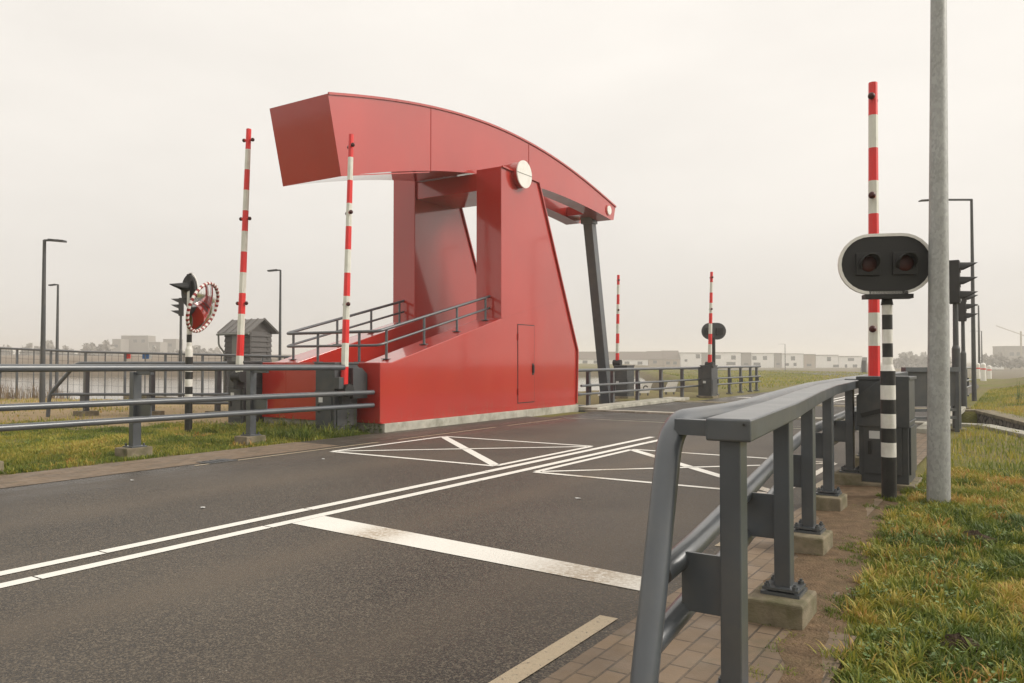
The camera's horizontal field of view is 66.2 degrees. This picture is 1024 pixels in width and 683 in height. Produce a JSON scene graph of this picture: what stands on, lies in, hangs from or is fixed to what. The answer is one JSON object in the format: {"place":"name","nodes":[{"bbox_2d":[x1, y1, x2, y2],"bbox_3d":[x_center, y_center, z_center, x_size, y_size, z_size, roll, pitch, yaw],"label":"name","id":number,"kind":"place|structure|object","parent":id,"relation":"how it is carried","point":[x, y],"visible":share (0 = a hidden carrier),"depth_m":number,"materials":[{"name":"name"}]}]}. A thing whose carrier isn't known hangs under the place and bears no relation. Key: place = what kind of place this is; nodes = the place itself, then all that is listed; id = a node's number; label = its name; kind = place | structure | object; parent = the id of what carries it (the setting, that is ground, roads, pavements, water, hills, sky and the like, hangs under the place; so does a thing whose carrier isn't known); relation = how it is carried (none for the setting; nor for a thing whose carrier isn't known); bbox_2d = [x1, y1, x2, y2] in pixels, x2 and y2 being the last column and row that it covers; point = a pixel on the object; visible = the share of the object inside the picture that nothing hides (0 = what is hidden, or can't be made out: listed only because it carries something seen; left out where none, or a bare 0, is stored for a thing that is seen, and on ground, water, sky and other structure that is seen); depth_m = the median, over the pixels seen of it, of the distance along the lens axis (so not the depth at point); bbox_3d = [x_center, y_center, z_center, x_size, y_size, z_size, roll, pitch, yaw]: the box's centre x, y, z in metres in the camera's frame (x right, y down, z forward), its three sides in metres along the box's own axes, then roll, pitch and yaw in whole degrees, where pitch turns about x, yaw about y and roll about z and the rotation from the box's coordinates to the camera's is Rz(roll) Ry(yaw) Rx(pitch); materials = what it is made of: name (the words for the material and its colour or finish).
{"place":"outdoors","nodes":[
{"label":"outdoors","id":0,"kind":"place"},
{"bbox_2d":[0,397,227,432],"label":"grass","id":1,"kind":"structure","parent":0,"point":[26,401],"depth_m":20.16,"materials":[{"name":"green plant"}]},
{"bbox_2d":[0,442,339,487],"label":"brick pavement","id":2,"kind":"structure","parent":0,"point":[27,478],"depth_m":9.74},
{"bbox_2d":[197,459,237,463],"bbox_3d":[-3.771,1.529,10.042,0.280,0.012,0.420,-1,-2,33],"label":"drain cover","id":3,"kind":"object","parent":2,"relation":"on","point":[216,461],"visible":1,"depth_m":9.99,"materials":[{"name":"grey metal"}]},
{"bbox_2d":[0,404,370,474],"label":"grass","id":4,"kind":"structure","parent":0,"point":[169,436],"depth_m":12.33,"materials":[{"name":"green plant"}]},
{"bbox_2d":[192,418,314,434],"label":"grass","id":5,"kind":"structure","parent":0,"point":[228,426],"depth_m":14.41,"materials":[{"name":"green plant"}]},
{"bbox_2d":[1,375,647,399],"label":"water","id":6,"kind":"structure","parent":0,"point":[117,383],"depth_m":76.85,"materials":[{"name":"grey liquid"}]},
{"bbox_2d":[0,382,96,399],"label":"reeds","id":7,"kind":"object","parent":6,"relation":"on","point":[7,395],"visible":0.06,"depth_m":32.07,"materials":[{"name":"plant"}]},
{"bbox_2d":[0,418,858,682],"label":"road","id":8,"kind":"structure","parent":0,"point":[291,603],"depth_m":5.07,"materials":[{"name":"grey asphalt"}]},
{"bbox_2d":[0,577,38,587],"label":"road marking","id":9,"kind":"object","parent":8,"relation":"on","point":[15,582],"visible":1,"depth_m":4.59,"materials":[{"name":"paint"}]},
{"bbox_2d":[0,551,104,575],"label":"road marking","id":10,"kind":"object","parent":8,"relation":"on","point":[24,568],"visible":1,"depth_m":5.00,"materials":[{"name":"paint"}]},
{"bbox_2d":[35,526,270,578],"bbox_3d":[-2.366,1.423,5.393,0.105,0.001,1.695,-1,-2,33],"label":"road marking","id":11,"kind":"object","parent":8,"relation":"on","point":[86,566],"visible":1,"depth_m":5.26,"materials":[{"name":"paint"}]},
{"bbox_2d":[100,508,309,552],"bbox_3d":[-2.274,1.439,6.068,0.105,0.001,1.811,-1,-2,33],"label":"road marking","id":12,"kind":"object","parent":8,"relation":"on","point":[194,532],"visible":1,"depth_m":5.93,"materials":[{"name":"paint"}]},
{"bbox_2d":[265,480,481,526],"bbox_3d":[-1.133,1.468,7.293,0.105,0.001,2.813,-1,-2,33],"label":"road marking","id":13,"kind":"object","parent":8,"relation":"on","point":[357,506],"visible":1,"depth_m":6.99,"materials":[{"name":"paint"}]},
{"bbox_2d":[306,471,487,508],"bbox_3d":[-1.030,1.484,7.974,0.105,0.001,2.717,-1,-2,33],"label":"road marking","id":14,"kind":"object","parent":8,"relation":"on","point":[383,493],"visible":1,"depth_m":7.74,"materials":[{"name":"paint"}]},
{"bbox_2d":[330,451,495,465],"bbox_3d":[-1.390,1.541,10.371,2.800,0.001,0.085,-1,-2,33],"label":"road marking","id":15,"kind":"object","parent":8,"relation":"on","point":[414,458],"visible":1,"depth_m":10.33,"materials":[{"name":"paint"}]},
{"bbox_2d":[293,516,640,590],"bbox_3d":[-0.408,1.425,5.460,3.120,0.001,0.349,-1,-2,36],"label":"road marking","id":16,"kind":"object","parent":8,"relation":"on","point":[532,562],"visible":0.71,"depth_m":5.31,"materials":[{"name":"paint"}]},
{"bbox_2d":[351,446,586,450],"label":"road marking","id":17,"kind":"object","parent":8,"relation":"on","point":[463,448],"visible":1,"depth_m":11.50,"materials":[{"name":"paint"}]},
{"bbox_2d":[462,449,499,464],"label":"road marking","id":18,"kind":"object","parent":8,"relation":"on","point":[481,457],"visible":1,"depth_m":10.44,"materials":[{"name":"paint"}]},
{"bbox_2d":[475,459,575,479],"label":"road marking","id":19,"kind":"object","parent":8,"relation":"on","point":[517,471],"visible":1,"depth_m":9.25,"materials":[{"name":"paint"}]},
{"bbox_2d":[486,450,591,471],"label":"road marking","id":20,"kind":"object","parent":8,"relation":"on","point":[506,467],"visible":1,"depth_m":10.03,"materials":[{"name":"paint"}]},
{"bbox_2d":[496,446,591,465],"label":"road marking","id":21,"kind":"object","parent":8,"relation":"on","point":[542,456],"visible":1,"depth_m":10.55,"materials":[{"name":"paint"}]},
{"bbox_2d":[489,615,617,682],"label":"road marking","id":22,"kind":"object","parent":8,"relation":"on","point":[535,662],"visible":1,"depth_m":3.49,"materials":[{"name":"paint"}]},
{"bbox_2d":[536,449,630,471],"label":"road marking","id":23,"kind":"object","parent":8,"relation":"on","point":[581,460],"visible":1,"depth_m":10.03,"materials":[{"name":"paint"}]},
{"bbox_2d":[570,442,646,458],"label":"road marking","id":24,"kind":"object","parent":8,"relation":"on","point":[608,451],"visible":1,"depth_m":11.12,"materials":[{"name":"paint"}]},
{"bbox_2d":[534,472,766,492],"bbox_3d":[1.417,1.493,8.341,2.760,0.001,0.085,-1,-2,33],"label":"road marking","id":25,"kind":"object","parent":8,"relation":"on","point":[630,480],"visible":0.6,"depth_m":8.52,"materials":[{"name":"paint"}]},
{"bbox_2d":[542,463,822,471],"bbox_3d":[2.164,1.520,9.495,3.704,0.001,0.081,0,-1,-11],"label":"road marking","id":26,"kind":"object","parent":8,"relation":"on","point":[641,468],"visible":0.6,"depth_m":9.29,"materials":[{"name":"paint"}]},
{"bbox_2d":[690,468,769,491],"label":"road marking","id":27,"kind":"object","parent":8,"relation":"on","point":[718,475],"visible":0.4,"depth_m":8.97,"materials":[{"name":"paint"}]},
{"bbox_2d":[303,416,555,445],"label":"pavement","id":28,"kind":"structure","parent":0,"point":[349,440],"depth_m":14.06,"materials":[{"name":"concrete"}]},
{"bbox_2d":[0,355,1023,682],"bbox_3d":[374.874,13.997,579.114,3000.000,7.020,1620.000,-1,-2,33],"label":"ground","id":29,"kind":"structure","parent":0,"point":[1004,379],"depth_m":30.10,"materials":[{"name":"green plant"}]},
{"bbox_2d":[39,239,66,402],"bbox_3d":[-14.021,-0.435,23.937,0.710,5.397,0.220,0,-1,0],"label":"street lamp","id":30,"kind":"object","parent":29,"relation":"on","point":[42,352],"visible":0.84,"depth_m":23.89,"materials":[{"name":"grey metal"}]},
{"bbox_2d":[48,284,58,392],"bbox_3d":[-22.141,-0.098,37.937,0.495,5.383,0.220,0,-1,0],"label":"street lamp","id":31,"kind":"object","parent":29,"relation":"on","point":[57,335],"visible":0.85,"depth_m":37.91,"materials":[{"name":"grey metal"}]},
{"bbox_2d":[0,340,114,354],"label":"wood","id":32,"kind":"object","parent":29,"relation":"on","point":[105,346],"visible":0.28,"depth_m":332.28,"materials":[{"name":"grey plant"}]},
{"bbox_2d":[112,339,128,354],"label":"apartment block","id":33,"kind":"structure","parent":29,"relation":"on","point":[121,345],"depth_m":420.59,"materials":[{"name":"grey concrete"}]},
{"bbox_2d":[46,362,228,416],"bbox_3d":[-7.973,1.154,18.504,5.720,1.364,0.572,0,-1,0],"label":"guard rail","id":34,"kind":"object","parent":29,"relation":"on","point":[86,394],"visible":0.49,"depth_m":18.24,"materials":[{"name":"grey metal"}]},
{"bbox_2d":[121,336,155,354],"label":"apartment block","id":35,"kind":"structure","parent":29,"relation":"on","point":[138,343],"depth_m":430.21,"materials":[{"name":"grey concrete"}]},
{"bbox_2d":[0,347,291,398],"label":"fence","id":36,"kind":"object","parent":29,"relation":"on","point":[202,355],"visible":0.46,"depth_m":31.76,"materials":[{"name":"grey metal"}]},
{"bbox_2d":[149,342,167,352],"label":"apartment block","id":37,"kind":"structure","parent":29,"relation":"on","point":[162,346],"depth_m":420.60,"materials":[{"name":"grey concrete"}]},
{"bbox_2d":[163,339,182,352],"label":"apartment block","id":38,"kind":"structure","parent":29,"relation":"on","point":[173,344],"depth_m":440.24,"materials":[{"name":"grey concrete"}]},
{"bbox_2d":[171,298,183,396],"bbox_3d":[-12.749,0.336,29.948,0.518,4.000,0.317,1,-2,-37],"label":"traffic signal","id":39,"kind":"object","parent":29,"relation":"on","point":[180,307],"visible":0.81,"depth_m":29.94,"materials":[{"name":"grey paint"}]},
{"bbox_2d":[170,273,197,431],"bbox_3d":[-5.963,0.188,14.146,0.548,2.891,0.435,-1,-2,33],"label":"warning light","id":40,"kind":"object","parent":29,"relation":"on","point":[188,286],"visible":0.86,"depth_m":14.16,"materials":[{"name":"black paint"}]},
{"bbox_2d":[186,282,219,332],"bbox_3d":[-5.471,-0.604,13.901,0.532,0.906,0.870,0,-1,-19],"label":"traffic mirror","id":41,"kind":"object","parent":40,"relation":"attached to","point":[202,308],"visible":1,"depth_m":13.78,"materials":[{"name":"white mirror"}]},
{"bbox_2d":[148,345,222,353],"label":"wood","id":42,"kind":"object","parent":29,"relation":"on","point":[196,348],"visible":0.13,"depth_m":342.00,"materials":[{"name":"grey plant"}]},
{"bbox_2d":[0,364,374,471],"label":"guard rail","id":43,"kind":"object","parent":29,"relation":"on","point":[140,410],"visible":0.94,"depth_m":10.64,"materials":[{"name":"grey metal"}]},
{"bbox_2d":[224,128,269,424],"bbox_3d":[-5.333,-1.238,15.841,0.610,6.022,0.854,-1,-2,33],"label":"lifting barrier","id":44,"kind":"object","parent":29,"relation":"on","point":[237,382],"visible":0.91,"depth_m":15.53,"materials":[{"name":"red metal"}]},
{"bbox_2d":[229,390,240,418],"bbox_3d":[-5.499,1.245,15.562,0.350,0.564,0.036,-1,-2,33],"label":"cabinet door","id":45,"kind":"structure","parent":44,"relation":"in","point":[233,405],"depth_m":15.55,"materials":[{"name":"grey paint"}]},
{"bbox_2d":[216,318,278,392],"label":"shed","id":46,"kind":"structure","parent":29,"relation":"on","point":[258,336],"depth_m":42.72,"materials":[{"name":"weathered grey wood"}]},
{"bbox_2d":[232,335,236,360],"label":"door","id":47,"kind":"structure","parent":46,"relation":"in","point":[234,337],"depth_m":42.62,"materials":[{"name":"grey wood"}]},
{"bbox_2d":[267,269,280,360],"bbox_3d":[-9.960,-0.280,32.936,0.594,5.512,0.220,0,-1,0],"label":"street lamp","id":48,"kind":"object","parent":29,"relation":"on","point":[279,351],"visible":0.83,"depth_m":32.91,"materials":[{"name":"grey metal"}]},
{"bbox_2d":[259,420,363,441],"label":"grass","id":49,"kind":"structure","parent":29,"relation":"on","point":[307,431],"depth_m":13.33,"materials":[{"name":"green plant"}]},
{"bbox_2d":[314,134,366,432],"bbox_3d":[-3.063,-0.980,14.040,0.730,5.421,0.720,-1,-2,33],"label":"lifting barrier","id":50,"kind":"object","parent":29,"relation":"on","point":[352,376],"visible":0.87,"depth_m":13.82,"materials":[{"name":"metal"}]},
{"bbox_2d":[317,396,331,426],"bbox_3d":[-3.301,1.208,13.759,0.360,0.553,0.036,-1,-2,33],"label":"cabinet door","id":51,"kind":"structure","parent":50,"relation":"in","point":[326,416],"depth_m":13.75,"materials":[{"name":"grey paint"}]},
{"bbox_2d":[337,396,355,426],"bbox_3d":[-2.927,1.211,13.876,0.014,0.553,0.460,-1,-2,33],"label":"cabinet door","id":52,"kind":"structure","parent":50,"relation":"in","point":[342,419],"depth_m":13.86,"materials":[{"name":"grey paint"}]},
{"bbox_2d":[262,92,669,432],"bbox_3d":[3.000,-1.021,17.935,11.180,8.287,13.335,-1,-2,33],"label":"drawbridge","id":53,"kind":"object","parent":29,"relation":"on","point":[486,334],"visible":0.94,"depth_m":17.59,"materials":[{"name":"red paint"}]},
{"bbox_2d":[517,324,534,403],"bbox_3d":[0.344,0.513,18.147,0.049,1.810,0.744,-1,-2,33],"label":"door","id":54,"kind":"structure","parent":53,"relation":"in","point":[525,333],"depth_m":18.12,"materials":[{"name":"red paint"}]},
{"bbox_2d":[579,352,596,363],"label":"terraced house","id":55,"kind":"structure","parent":29,"relation":"on","point":[587,358],"depth_m":360.37,"materials":[{"name":"brown tile"}]},
{"bbox_2d":[608,352,647,364],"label":"terraced house","id":56,"kind":"structure","parent":29,"relation":"on","point":[637,358],"depth_m":360.93,"materials":[{"name":"grey tile"}]},
{"bbox_2d":[578,397,688,410],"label":"concrete kerb","id":57,"kind":"structure","parent":29,"relation":"on","point":[624,404],"depth_m":22.23,"materials":[{"name":"grey concrete"}]},
{"bbox_2d":[646,351,662,365],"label":"terraced house","id":58,"kind":"structure","parent":29,"relation":"on","point":[655,358],"depth_m":360.21,"materials":[{"name":"brick"}]},
{"bbox_2d":[578,365,760,404],"bbox_3d":[5.983,1.396,26.754,0.234,1.070,15.349,-1,-2,35],"label":"guard rail","id":59,"kind":"object","parent":29,"relation":"on","point":[588,385],"visible":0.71,"depth_m":24.95,"materials":[{"name":"grey metal"}]},
{"bbox_2d":[662,351,679,366],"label":"terraced house","id":60,"kind":"structure","parent":29,"relation":"on","point":[671,358],"depth_m":360.09,"materials":[{"name":"brick"}]},
{"bbox_2d":[679,352,701,366],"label":"terraced house","id":61,"kind":"structure","parent":29,"relation":"on","point":[690,359],"depth_m":360.07,"materials":[{"name":"white brick"}]},
{"bbox_2d":[698,272,718,398],"bbox_3d":[6.917,-0.186,27.577,0.543,4.471,0.720,-1,-2,33],"label":"lifting barrier","id":62,"kind":"object","parent":29,"relation":"on","point":[708,378],"visible":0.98,"depth_m":27.30,"materials":[{"name":"metal"}]},
{"bbox_2d":[701,323,725,364],"bbox_3d":[7.217,0.696,28.057,0.880,2.730,0.160,0,-1,0],"label":"warning light","id":63,"kind":"object","parent":29,"relation":"on","point":[718,330],"visible":0.71,"depth_m":28.07,"materials":[{"name":"black paint"}]},
{"bbox_2d":[715,352,740,365],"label":"terraced house","id":64,"kind":"structure","parent":29,"relation":"on","point":[727,358],"depth_m":360.07,"materials":[{"name":"white brick"}]},
{"bbox_2d":[741,352,750,365],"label":"terraced house","id":65,"kind":"structure","parent":29,"relation":"on","point":[745,358],"depth_m":360.09,"materials":[{"name":"brown tile"}]},
{"bbox_2d":[654,369,867,390],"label":"grass","id":66,"kind":"structure","parent":29,"relation":"on","point":[783,378],"depth_m":63.97,"materials":[{"name":"green plant"}]},
{"bbox_2d":[751,353,773,367],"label":"terraced house","id":67,"kind":"structure","parent":29,"relation":"on","point":[764,360],"depth_m":360.06,"materials":[{"name":"white brick"}]},
{"bbox_2d":[630,372,907,682],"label":"guard rail","id":68,"kind":"object","parent":29,"relation":"on","point":[741,516],"visible":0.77,"depth_m":3.10,"materials":[{"name":"grey metal"}]},
{"bbox_2d":[774,353,781,367],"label":"terraced house","id":69,"kind":"structure","parent":29,"relation":"on","point":[777,360],"depth_m":360.07,"materials":[{"name":"brown brick"}]},
{"bbox_2d":[781,353,803,367],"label":"terraced house","id":70,"kind":"structure","parent":29,"relation":"on","point":[794,360],"depth_m":360.07,"materials":[{"name":"white brick"}]},
{"bbox_2d":[585,409,1023,438],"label":"canal wall","id":71,"kind":"structure","parent":29,"relation":"on","point":[1003,429],"depth_m":15.57,"materials":[{"name":"concrete"}]},
{"bbox_2d":[803,354,815,367],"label":"terraced house","id":72,"kind":"structure","parent":29,"relation":"on","point":[808,360],"depth_m":360.07,"materials":[{"name":"brick"}]},
{"bbox_2d":[815,355,838,367],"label":"terraced house","id":73,"kind":"structure","parent":29,"relation":"on","point":[826,361],"depth_m":360.07,"materials":[{"name":"white brick"}]},
{"bbox_2d":[674,401,1023,430],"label":"stone wall","id":74,"kind":"structure","parent":29,"relation":"on","point":[994,417],"depth_m":18.55,"materials":[{"name":"concrete"}]},
{"bbox_2d":[838,356,861,367],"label":"terraced house","id":75,"kind":"structure","parent":29,"relation":"on","point":[849,361],"depth_m":360.05,"materials":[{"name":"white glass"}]},
{"bbox_2d":[853,81,921,491],"bbox_3d":[3.942,-0.605,8.281,0.580,4.400,0.720,-1,-2,33],"label":"lifting barrier","id":76,"kind":"object","parent":29,"relation":"on","point":[868,410],"visible":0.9,"depth_m":8.07,"materials":[{"name":"metal"}]},
{"bbox_2d":[864,426,901,475],"bbox_3d":[3.763,1.107,7.973,0.350,0.482,0.036,-1,-2,33],"label":"cabinet door","id":77,"kind":"structure","parent":76,"relation":"in","point":[872,435],"depth_m":8.01,"materials":[{"name":"grey paint"}]},
{"bbox_2d":[909,424,916,474],"bbox_3d":[4.145,1.111,8.109,0.014,0.482,0.500,-1,-2,33],"label":"cabinet door","id":78,"kind":"structure","parent":76,"relation":"in","point":[912,430],"depth_m":8.05,"materials":[{"name":"grey paint"}]},
{"bbox_2d":[893,351,951,367],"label":"wood","id":79,"kind":"object","parent":29,"relation":"on","point":[908,358],"visible":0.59,"depth_m":331.73,"materials":[{"name":"grey"}]},
{"bbox_2d":[901,367,959,431],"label":"cabinet","id":80,"kind":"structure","parent":29,"relation":"on","point":[920,381],"depth_m":14.07,"materials":[{"name":"grey metal"}]},
{"bbox_2d":[926,0,950,503],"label":"lamp post","id":81,"kind":"object","parent":29,"relation":"on","point":[938,485],"visible":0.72,"depth_m":7.07,"materials":[{"name":"metal"}]},
{"bbox_2d":[916,406,965,433],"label":"concrete kerb","id":82,"kind":"structure","parent":29,"relation":"on","point":[921,428],"depth_m":14.29,"materials":[{"name":"grey concrete"}]},
{"bbox_2d":[918,199,976,400],"bbox_3d":[14.127,-1.317,25.422,1.746,6.632,0.220,0,-1,0],"label":"street lamp","id":83,"kind":"object","parent":29,"relation":"on","point":[973,364],"visible":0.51,"depth_m":25.39,"materials":[{"name":"grey metal"}]},
{"bbox_2d":[937,632,981,656],"bbox_3d":[2.037,1.357,3.562,0.215,0.074,0.188,-1,-2,33],"label":"molehill","id":84,"kind":"object","parent":29,"relation":"on","point":[957,636],"visible":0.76,"depth_m":3.54,"materials":[{"name":"brown soil"}]},
{"bbox_2d":[949,260,977,431],"bbox_3d":[8.344,0.093,14.541,0.528,3.200,0.316,-1,-2,33],"label":"traffic signal","id":85,"kind":"object","parent":29,"relation":"on","point":[956,282],"visible":0.84,"depth_m":14.53,"materials":[{"name":"grey paint"}]},
{"bbox_2d":[958,295,978,408],"bbox_3d":[12.216,0.281,21.038,0.528,3.130,0.316,-1,-2,33],"label":"traffic signal","id":86,"kind":"object","parent":29,"relation":"on","point":[963,307],"visible":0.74,"depth_m":21.02,"materials":[{"name":"grey paint"}]},
{"bbox_2d":[925,384,1023,484],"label":"grass","id":87,"kind":"structure","parent":29,"relation":"on","point":[989,394],"depth_m":12.60,"materials":[{"name":"green plant"}]},
{"bbox_2d":[976,305,980,364],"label":"street lamp","id":88,"kind":"object","parent":29,"relation":"on","point":[979,359],"visible":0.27,"depth_m":73.86,"materials":[{"name":"grey metal"}]},
{"bbox_2d":[983,352,1023,369],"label":"wood","id":89,"kind":"object","parent":29,"relation":"on","point":[999,359],"visible":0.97,"depth_m":261.76,"materials":[{"name":"grey plant"}]},
{"bbox_2d":[992,346,1023,367],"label":"apartment block","id":90,"kind":"structure","parent":29,"relation":"on","point":[1010,352],"depth_m":360.19,"materials":[{"name":"grey concrete"}]},
{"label":"quay wall","id":91,"kind":"object","parent":29,"relation":"on","visible":0},
{"bbox_2d":[612,275,634,398],"bbox_3d":[3.852,-0.142,27.296,0.700,4.371,0.720,-1,-2,33],"label":"lifting barrier","id":92,"kind":"object","parent":91,"relation":"on","point":[623,376],"visible":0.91,"depth_m":27.09,"materials":[{"name":"metal"}]},
{"bbox_2d":[0,0,1023,361],"label":"sky","id":93,"kind":"structure","parent":0,"point":[728,139],"materials":[{"name":"white"}]},
{"bbox_2d":[539,578,839,682],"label":"brick pavement","id":94,"kind":"structure","parent":0,"point":[691,653],"depth_m":3.43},
{"bbox_2d":[555,402,926,430],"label":"bridge road","id":95,"kind":"structure","parent":0,"point":[670,407],"depth_m":18.73,"materials":[{"name":"grey asphalt"}]},
{"bbox_2d":[770,631,856,682],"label":"brick pavement","id":96,"kind":"structure","parent":0,"point":[829,660],"depth_m":3.41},
{"bbox_2d":[763,485,901,682],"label":"dirt path","id":97,"kind":"structure","parent":0,"point":[814,574],"depth_m":4.72,"materials":[{"name":"soil"}]},
{"bbox_2d":[837,233,927,498],"bbox_3d":[3.497,0.230,7.310,0.840,2.485,0.346,0,-1,11],"label":"warning light","id":98,"kind":"object","parent":97,"relation":"on","point":[886,268],"visible":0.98,"depth_m":7.34,"materials":[{"name":"black paint"}]},
{"bbox_2d":[693,369,978,407],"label":"road","id":99,"kind":"structure","parent":0,"point":[737,398],"depth_m":27.97,"materials":[{"name":"grey asphalt"}]},
{"bbox_2d":[748,433,926,580],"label":"brick pavement","id":100,"kind":"structure","parent":0,"point":[760,558],"depth_m":5.37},
{"bbox_2d":[807,465,1023,682],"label":"grass","id":101,"kind":"structure","parent":0,"point":[997,532],"depth_m":4.31,"materials":[{"name":"green plant"}]},
{"bbox_2d":[959,530,996,544],"bbox_3d":[3.356,1.402,5.668,0.309,0.084,0.242,-1,-2,33],"label":"molehill","id":102,"kind":"object","parent":101,"relation":"on","point":[976,533],"visible":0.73,"depth_m":5.63,"materials":[{"name":"brown soil"}]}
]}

